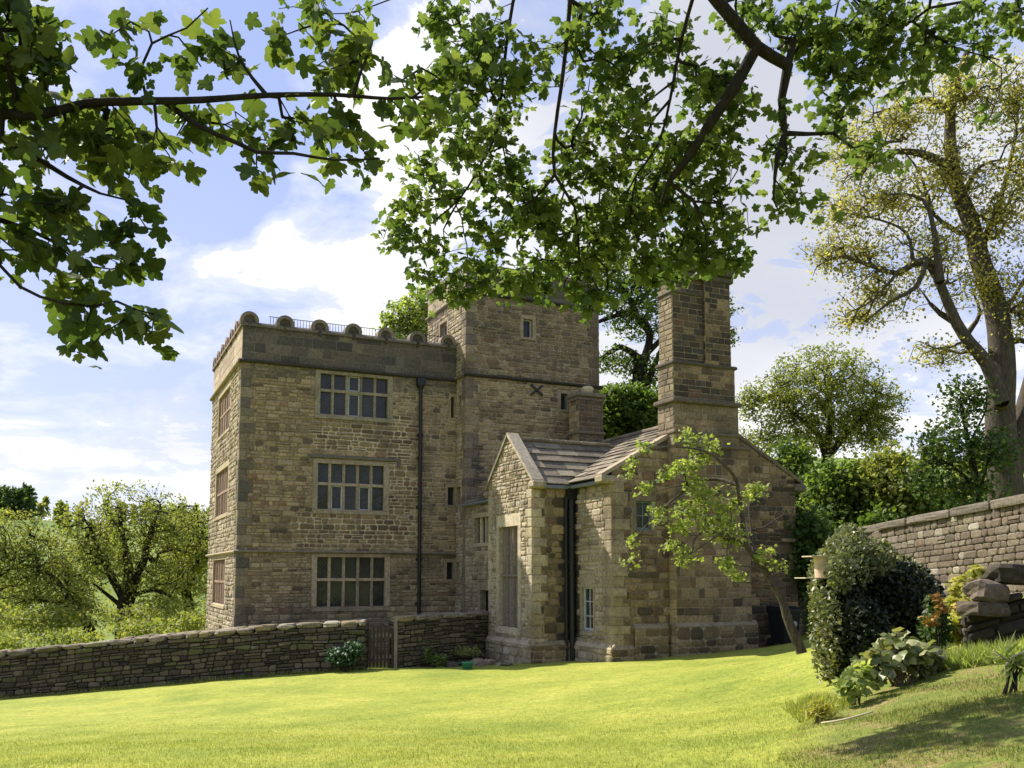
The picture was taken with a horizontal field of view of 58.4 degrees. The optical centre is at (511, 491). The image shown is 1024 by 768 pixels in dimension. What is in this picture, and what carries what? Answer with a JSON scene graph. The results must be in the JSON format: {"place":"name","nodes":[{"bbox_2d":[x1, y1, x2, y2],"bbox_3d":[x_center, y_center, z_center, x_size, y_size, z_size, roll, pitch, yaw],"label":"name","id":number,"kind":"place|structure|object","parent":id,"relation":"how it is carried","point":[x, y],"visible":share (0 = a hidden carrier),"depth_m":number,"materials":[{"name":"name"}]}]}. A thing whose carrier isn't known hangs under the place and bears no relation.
{"place":"outdoors","nodes":[
{"label":"outdoors","id":0,"kind":"place"},
{"bbox_2d":[0,458,1023,767],"bbox_3d":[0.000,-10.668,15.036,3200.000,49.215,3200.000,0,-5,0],"label":"ground","id":1,"kind":"structure","parent":0,"point":[350,694],"depth_m":13.76,"materials":[{"name":"green plant"}]},
{"bbox_2d":[0,482,38,519],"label":"distant wood","id":2,"kind":"object","parent":1,"relation":"on","point":[24,497],"visible":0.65,"depth_m":258.39,"materials":[{"name":"green plant"}]},
{"bbox_2d":[0,523,42,628],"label":"broadleaf tree","id":3,"kind":"object","parent":1,"relation":"on","point":[25,585],"visible":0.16,"depth_m":45.88,"materials":[{"name":"green plant"}]},
{"bbox_2d":[0,506,112,641],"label":"broadleaf tree","id":4,"kind":"object","parent":1,"relation":"on","point":[48,576],"visible":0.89,"depth_m":39.55,"materials":[{"name":"green plant"}]},
{"bbox_2d":[0,563,206,649],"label":"undergrowth","id":5,"kind":"object","parent":1,"relation":"on","point":[139,624],"visible":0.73,"depth_m":36.99,"materials":[{"name":"green plant"}]},
{"bbox_2d":[34,479,208,638],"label":"broadleaf tree","id":6,"kind":"object","parent":1,"relation":"on","point":[126,589],"visible":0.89,"depth_m":43.62,"materials":[{"name":"green plant"}]},
{"bbox_2d":[144,500,209,628],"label":"broadleaf tree","id":7,"kind":"object","parent":1,"relation":"on","point":[200,565],"visible":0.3,"depth_m":47.51,"materials":[{"name":"green plant"}]},
{"bbox_2d":[0,667,364,699],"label":"grass","id":8,"kind":"structure","parent":1,"relation":"on","point":[192,680],"depth_m":24.59,"materials":[{"name":"green plant"}]},
{"bbox_2d":[0,619,367,698],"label":"drystone wall","id":9,"kind":"structure","parent":1,"relation":"on","point":[265,649],"depth_m":24.81,"materials":[{"name":"grey stone"}]},
{"bbox_2d":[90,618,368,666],"bbox_3d":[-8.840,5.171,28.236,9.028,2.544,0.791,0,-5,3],"label":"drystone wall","id":10,"kind":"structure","parent":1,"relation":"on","point":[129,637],"depth_m":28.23,"materials":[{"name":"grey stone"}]},
{"bbox_2d":[0,0,481,368],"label":"sycamore tree","id":11,"kind":"object","parent":1,"relation":"on","point":[109,151],"visible":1,"depth_m":4.01,"materials":[{"name":"green plant"}]},
{"bbox_2d":[323,638,366,671],"bbox_3d":[-4.497,4.411,24.614,1.153,0.932,0.849,0,-5,0],"label":"shrub","id":12,"kind":"object","parent":1,"relation":"on","point":[352,651],"visible":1,"depth_m":24.51,"materials":[{"name":"green plant"}]},
{"bbox_2d":[372,281,432,340],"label":"broadleaf tree","id":13,"kind":"object","parent":1,"relation":"on","point":[413,317],"visible":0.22,"depth_m":52.53,"materials":[{"name":"green plant"}]},
{"bbox_2d":[422,645,448,667],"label":"weed","id":14,"kind":"object","parent":1,"relation":"on","point":[436,659],"visible":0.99,"depth_m":25.23,"materials":[{"name":"green plant"}]},
{"bbox_2d":[387,610,488,667],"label":"drystone wall","id":15,"kind":"structure","parent":1,"relation":"on","point":[445,632],"depth_m":26.08,"materials":[{"name":"grey stone"}]},
{"bbox_2d":[369,621,397,667],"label":"garden gate","id":16,"kind":"structure","parent":15,"relation":"attached to","point":[394,634],"depth_m":25.18,"materials":[{"name":"brown wood"}]},
{"bbox_2d":[445,661,458,666],"bbox_3d":[-1.678,4.793,25.266,0.403,0.206,0.270,-1,-5,15],"label":"rubble stone","id":17,"kind":"object","parent":1,"relation":"on","point":[451,664],"visible":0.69,"depth_m":25.17,"materials":[{"name":"grey stone"}]},
{"bbox_2d":[461,661,473,669],"bbox_3d":[-1.168,4.550,23.985,0.280,0.225,0.216,2,-6,-20],"label":"plastic box","id":18,"kind":"object","parent":1,"relation":"on","point":[467,665],"visible":1,"depth_m":23.91,"materials":[{"name":"green plastic"}]},
{"bbox_2d":[449,643,481,660],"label":"weed","id":19,"kind":"object","parent":18,"relation":"in","point":[465,649],"visible":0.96,"depth_m":26.25,"materials":[{"name":"green plant"}]},
{"bbox_2d":[470,657,485,664],"bbox_3d":[-1.003,4.877,26.066,0.544,0.281,0.341,5,-7,-42],"label":"rubble stone","id":20,"kind":"object","parent":1,"relation":"on","point":[477,661],"visible":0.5,"depth_m":25.96,"materials":[{"name":"grey stone"}]},
{"bbox_2d":[484,659,496,664],"bbox_3d":[-0.662,4.920,26.243,0.447,0.256,0.332,4,-6,-36],"label":"rubble stone","id":21,"kind":"object","parent":1,"relation":"on","point":[490,661],"visible":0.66,"depth_m":26.13,"materials":[{"name":"grey stone"}]},
{"bbox_2d":[205,255,808,663],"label":"manor house","id":22,"kind":"structure","parent":1,"relation":"on","point":[463,460],"depth_m":29.75,"materials":[{"name":"stone"}]},
{"bbox_2d":[211,554,225,608],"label":"window","id":23,"kind":"structure","parent":22,"relation":"in","point":[218,574],"depth_m":32.78,"materials":[{"name":"stone"}]},
{"bbox_2d":[213,459,229,520],"bbox_3d":[-10.268,0.012,32.731,0.270,1.950,3.490,2,-6,-25],"label":"window","id":24,"kind":"structure","parent":22,"relation":"in","point":[222,481],"depth_m":32.95,"materials":[{"name":"stone"}]},
{"bbox_2d":[216,379,231,441],"bbox_3d":[-10.236,-2.857,32.925,0.270,1.800,3.340,2,-6,-25],"label":"window","id":25,"kind":"structure","parent":22,"relation":"in","point":[224,398],"depth_m":33.18,"materials":[{"name":"stone"}]},
{"bbox_2d":[312,458,388,514],"bbox_3d":[-5.416,-0.129,30.757,2.600,1.810,0.270,2,-6,-25],"label":"window","id":26,"kind":"structure","parent":22,"relation":"in","point":[337,484],"depth_m":30.76,"materials":[{"name":"stone"}]},
{"bbox_2d":[311,553,389,611],"bbox_3d":[-5.367,3.010,30.492,2.650,1.910,0.270,2,-6,-25],"label":"window","id":27,"kind":"structure","parent":22,"relation":"in","point":[337,579],"depth_m":30.50,"materials":[{"name":"stone"}]},
{"bbox_2d":[315,369,392,422],"bbox_3d":[-5.358,-3.189,31.064,2.670,1.620,0.270,2,-6,-25],"label":"window","id":28,"kind":"structure","parent":22,"relation":"in","point":[336,393],"depth_m":31.07,"materials":[{"name":"stone"}]},
{"bbox_2d":[439,317,447,338],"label":"window","id":29,"kind":"structure","parent":22,"relation":"in","point":[443,325],"depth_m":34.41,"materials":[{"name":"stone"}]},
{"bbox_2d":[444,559,455,581],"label":"window","id":30,"kind":"structure","parent":22,"relation":"in","point":[449,564],"depth_m":31.99,"materials":[{"name":"stone"}]},
{"bbox_2d":[445,484,455,507],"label":"window","id":31,"kind":"structure","parent":22,"relation":"in","point":[450,489],"depth_m":32.24,"materials":[{"name":"stone"}]},
{"bbox_2d":[449,393,455,419],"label":"window","id":32,"kind":"structure","parent":22,"relation":"in","point":[452,397],"depth_m":32.50,"materials":[{"name":"stone"}]},
{"bbox_2d":[455,559,458,581],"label":"window","id":33,"kind":"structure","parent":22,"relation":"in","point":[457,563],"depth_m":31.99,"materials":[{"name":"stone"}]},
{"bbox_2d":[456,484,460,507],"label":"window","id":34,"kind":"structure","parent":22,"relation":"in","point":[458,495],"depth_m":32.23,"materials":[{"name":"stone"}]},
{"bbox_2d":[458,391,461,419],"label":"window","id":35,"kind":"structure","parent":22,"relation":"in","point":[460,393],"depth_m":32.35,"materials":[{"name":"stone"}]},
{"bbox_2d":[472,512,487,546],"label":"window","id":36,"kind":"structure","parent":22,"relation":"in","point":[480,520],"depth_m":30.25,"materials":[{"name":"stone"}]},
{"bbox_2d":[478,582,487,610],"bbox_3d":[-0.770,4.264,29.550,0.270,2.660,1.200,2,-6,-25],"label":"doorway","id":37,"kind":"structure","parent":22,"relation":"in","point":[482,586],"depth_m":29.96,"materials":[{"name":"stone"}]},
{"bbox_2d":[495,512,520,635],"bbox_3d":[-0.023,2.392,26.654,0.270,3.460,1.710,2,-6,-25],"label":"window","id":38,"kind":"structure","parent":22,"relation":"in","point":[508,526],"depth_m":26.79,"materials":[{"name":"stone"}]},
{"bbox_2d":[520,314,535,340],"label":"window","id":39,"kind":"structure","parent":22,"relation":"in","point":[527,322],"depth_m":33.11,"materials":[{"name":"stone"}]},
{"bbox_2d":[558,389,570,411],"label":"window","id":40,"kind":"structure","parent":22,"relation":"in","point":[563,406],"depth_m":33.46,"materials":[{"name":"stone"}]},
{"bbox_2d":[579,575,595,635],"bbox_3d":[2.129,3.099,25.052,0.260,1.640,0.880,2,-6,-25],"label":"window","id":41,"kind":"structure","parent":22,"relation":"in","point":[587,583],"depth_m":25.16,"materials":[{"name":"stone"}]},
{"bbox_2d":[631,494,655,534],"bbox_3d":[3.490,0.631,24.530,0.760,1.060,0.260,2,-6,-25],"label":"window","id":42,"kind":"structure","parent":22,"relation":"in","point":[640,502],"depth_m":24.53,"materials":[{"name":"stone"}]},
{"bbox_2d":[36,441,986,578],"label":"distant wood","id":43,"kind":"object","parent":1,"relation":"on","point":[42,506],"visible":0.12,"depth_m":232.98,"materials":[{"name":"green plant"}]},
{"bbox_2d":[599,377,657,439],"bbox_3d":[4.584,0.493,37.117,4.654,10.342,2.770,0,-5,0],"label":"evergreen bush","id":44,"kind":"object","parent":1,"relation":"on","point":[631,409],"visible":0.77,"depth_m":36.76,"materials":[{"name":"green plant"}]},
{"bbox_2d":[271,0,1023,327],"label":"sycamore tree","id":45,"kind":"object","parent":1,"relation":"on","point":[635,207],"visible":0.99,"depth_m":8.61,"materials":[{"name":"green plant"}]},
{"bbox_2d":[552,237,744,391],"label":"broadleaf tree","id":46,"kind":"object","parent":1,"relation":"on","point":[641,365],"visible":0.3,"depth_m":40.58,"materials":[{"name":"green plant"}]},
{"bbox_2d":[617,427,806,654],"bbox_3d":[4.515,1.139,20.532,4.334,5.181,2.115,0,-5,0],"label":"leaning tree","id":47,"kind":"object","parent":1,"relation":"on","point":[698,486],"visible":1,"depth_m":20.40,"materials":[{"name":"green plant"}]},
{"bbox_2d":[766,605,801,644],"bbox_3d":[7.512,3.708,25.350,0.640,1.090,0.798,2,-6,-25],"label":"wheelie bin","id":48,"kind":"object","parent":1,"relation":"on","point":[779,633],"visible":0.73,"depth_m":25.17,"materials":[{"name":"plastic"}]},
{"bbox_2d":[766,433,819,506],"bbox_3d":[10.442,1.190,34.038,3.878,6.831,3.222,0,-5,0],"label":"bushy tree","id":49,"kind":"object","parent":1,"relation":"on","point":[795,456],"visible":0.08,"depth_m":33.88,"materials":[{"name":"green plant"}]},
{"bbox_2d":[799,591,814,633],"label":"corner shrub","id":50,"kind":"object","parent":1,"relation":"on","point":[806,597],"visible":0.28,"depth_m":24.30,"materials":[{"name":"green plant"}]},
{"bbox_2d":[783,499,842,634],"bbox_3d":[8.651,2.446,26.964,2.763,4.622,2.456,5,-7,-43],"label":"bushy tree","id":51,"kind":"object","parent":1,"relation":"on","point":[811,528],"visible":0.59,"depth_m":26.41,"materials":[{"name":"green plant"}]},
{"bbox_2d":[795,556,830,680],"bbox_3d":[4.287,1.841,12.785,0.540,1.877,0.340,1,-5,-9],"label":"bird table","id":52,"kind":"object","parent":1,"relation":"on","point":[820,568],"visible":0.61,"depth_m":12.78,"materials":[{"name":"wood"}]},
{"bbox_2d":[795,695,841,724],"bbox_3d":[2.859,2.033,8.557,0.442,0.315,0.415,-3,-6,29],"label":"yellow green plant","id":53,"kind":"object","parent":1,"relation":"on","point":[818,711],"visible":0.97,"depth_m":8.51,"materials":[{"name":"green plant"}]},
{"bbox_2d":[778,688,866,722],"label":"tall grass","id":54,"kind":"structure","parent":1,"relation":"on","point":[794,710],"depth_m":9.48,"materials":[{"name":"green plant"}]},
{"bbox_2d":[735,340,914,496],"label":"broadleaf tree","id":55,"kind":"object","parent":1,"relation":"on","point":[853,419],"visible":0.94,"depth_m":47.10,"materials":[{"name":"green plant"}]},
{"bbox_2d":[791,451,897,527],"bbox_3d":[11.578,1.466,31.884,4.452,5.896,3.425,0,-5,0],"label":"bushy tree","id":56,"kind":"object","parent":1,"relation":"on","point":[835,501],"visible":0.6,"depth_m":31.58,"materials":[{"name":"green plant"}]},
{"bbox_2d":[830,659,878,705],"bbox_3d":[3.377,1.904,9.059,0.616,0.483,0.358,5,-7,-42],"label":"broad leaved plant","id":57,"kind":"object","parent":1,"relation":"on","point":[856,685],"visible":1,"depth_m":8.96,"materials":[{"name":"green plant"}]},
{"bbox_2d":[806,522,923,685],"bbox_3d":[5.112,1.583,13.306,3.129,2.256,1.364,4,-6,-35],"label":"ivy bush","id":58,"kind":"object","parent":1,"relation":"on","point":[858,553],"visible":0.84,"depth_m":12.52,"materials":[{"name":"green plant"}]},
{"bbox_2d":[811,554,948,679],"bbox_3d":[5.077,1.769,12.872,2.398,1.813,1.585,4,-6,-34],"label":"holly bush","id":59,"kind":"object","parent":1,"relation":"on","point":[887,604],"visible":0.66,"depth_m":12.47,"materials":[{"name":"green plant"}]},
{"bbox_2d":[850,627,948,690],"bbox_3d":[4.139,1.786,9.796,1.350,0.647,0.699,5,-7,-41],"label":"broad leaved plant","id":60,"kind":"object","parent":1,"relation":"on","point":[897,658],"visible":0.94,"depth_m":9.66,"materials":[{"name":"green plant"}]},
{"bbox_2d":[777,664,1023,767],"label":"rough grass","id":61,"kind":"structure","parent":1,"relation":"on","point":[925,686],"depth_m":6.96,"materials":[{"name":"green plant"}]},
{"bbox_2d":[821,711,872,723],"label":"dry stem","id":62,"kind":"object","parent":61,"relation":"on","point":[847,718],"visible":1,"depth_m":8.06,"materials":[{"name":"beige plant"}]},
{"bbox_2d":[821,490,987,536],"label":"undergrowth","id":63,"kind":"object","parent":1,"relation":"on","point":[870,518],"visible":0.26,"depth_m":29.89,"materials":[{"name":"green plant"}]},
{"bbox_2d":[843,438,968,517],"bbox_3d":[13.414,1.236,31.019,4.016,6.200,3.155,0,-5,0],"label":"bushy tree","id":64,"kind":"object","parent":1,"relation":"on","point":[883,471],"visible":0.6,"depth_m":30.68,"materials":[{"name":"green plant"}]},
{"bbox_2d":[792,42,1023,500],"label":"great oak","id":65,"kind":"object","parent":1,"relation":"on","point":[999,358],"visible":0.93,"depth_m":28.29,"materials":[{"name":"green plant"}]},
{"bbox_2d":[840,494,1023,613],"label":"stone wall","id":66,"kind":"structure","parent":1,"relation":"on","point":[942,545],"depth_m":18.13,"materials":[{"name":"beige stone"}]},
{"bbox_2d":[915,591,956,649],"bbox_3d":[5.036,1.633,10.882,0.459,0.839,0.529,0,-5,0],"label":"rusty shrub","id":67,"kind":"object","parent":1,"relation":"on","point":[928,606],"visible":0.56,"depth_m":10.83,"materials":[{"name":"green plant"}]},
{"bbox_2d":[893,369,1023,508],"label":"slender tree","id":68,"kind":"object","parent":1,"relation":"on","point":[974,447],"visible":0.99,"depth_m":25.04,"materials":[{"name":"green plant"}]},
{"bbox_2d":[943,564,985,649],"bbox_3d":[5.449,1.406,11.011,0.533,1.076,0.683,4,-6,-36],"label":"golden shrub","id":69,"kind":"object","parent":1,"relation":"on","point":[976,570],"visible":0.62,"depth_m":11.02,"materials":[{"name":"yellow plant"}]},
{"bbox_2d":[941,634,1023,670],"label":"tall grass","id":70,"kind":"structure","parent":1,"relation":"on","point":[957,658],"depth_m":9.60,"materials":[{"name":"green plant"}]},
{"bbox_2d":[959,592,1023,650],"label":"drystone wall","id":71,"kind":"structure","parent":1,"relation":"on","point":[978,628],"depth_m":10.03,"materials":[{"name":"grey stone"}]},
{"bbox_2d":[956,601,1010,616],"bbox_3d":[5.120,1.276,9.975,0.410,0.168,0.458,2,-5,-6],"label":"boulder","id":72,"kind":"object","parent":71,"relation":"on","point":[985,609],"visible":0.91,"depth_m":9.78,"materials":[{"name":"grey stone"}]},
{"bbox_2d":[962,579,1009,602],"bbox_3d":[5.135,1.087,9.951,0.435,0.270,0.406,11,-2,-16],"label":"boulder","id":73,"kind":"object","parent":72,"relation":"on","point":[983,590],"visible":0.89,"depth_m":9.80,"materials":[{"name":"grey stone"}]},
{"bbox_2d":[981,563,1023,584],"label":"boulder","id":74,"kind":"object","parent":73,"relation":"on","point":[1009,573],"visible":0.9,"depth_m":9.78,"materials":[{"name":"grey stone"}]},
{"bbox_2d":[982,630,1023,695],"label":"arching plant","id":75,"kind":"object","parent":1,"relation":"on","point":[1016,664],"visible":0.91,"depth_m":7.47,"materials":[{"name":"green plant"}]},
{"bbox_2d":[993,650,1010,663],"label":"dry stem","id":76,"kind":"object","parent":75,"relation":"attached to","point":[1003,657],"visible":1,"depth_m":7.45,"materials":[{"name":"beige plant"}]},
{"bbox_2d":[1004,651,1023,679],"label":"dry stem","id":77,"kind":"object","parent":75,"relation":"attached to","point":[1010,659],"visible":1,"depth_m":7.45,"materials":[{"name":"beige plant"}]},
{"bbox_2d":[0,0,1023,524],"label":"sky","id":78,"kind":"structure","parent":0,"point":[298,251],"materials":[{"name":"blue"}]}
]}

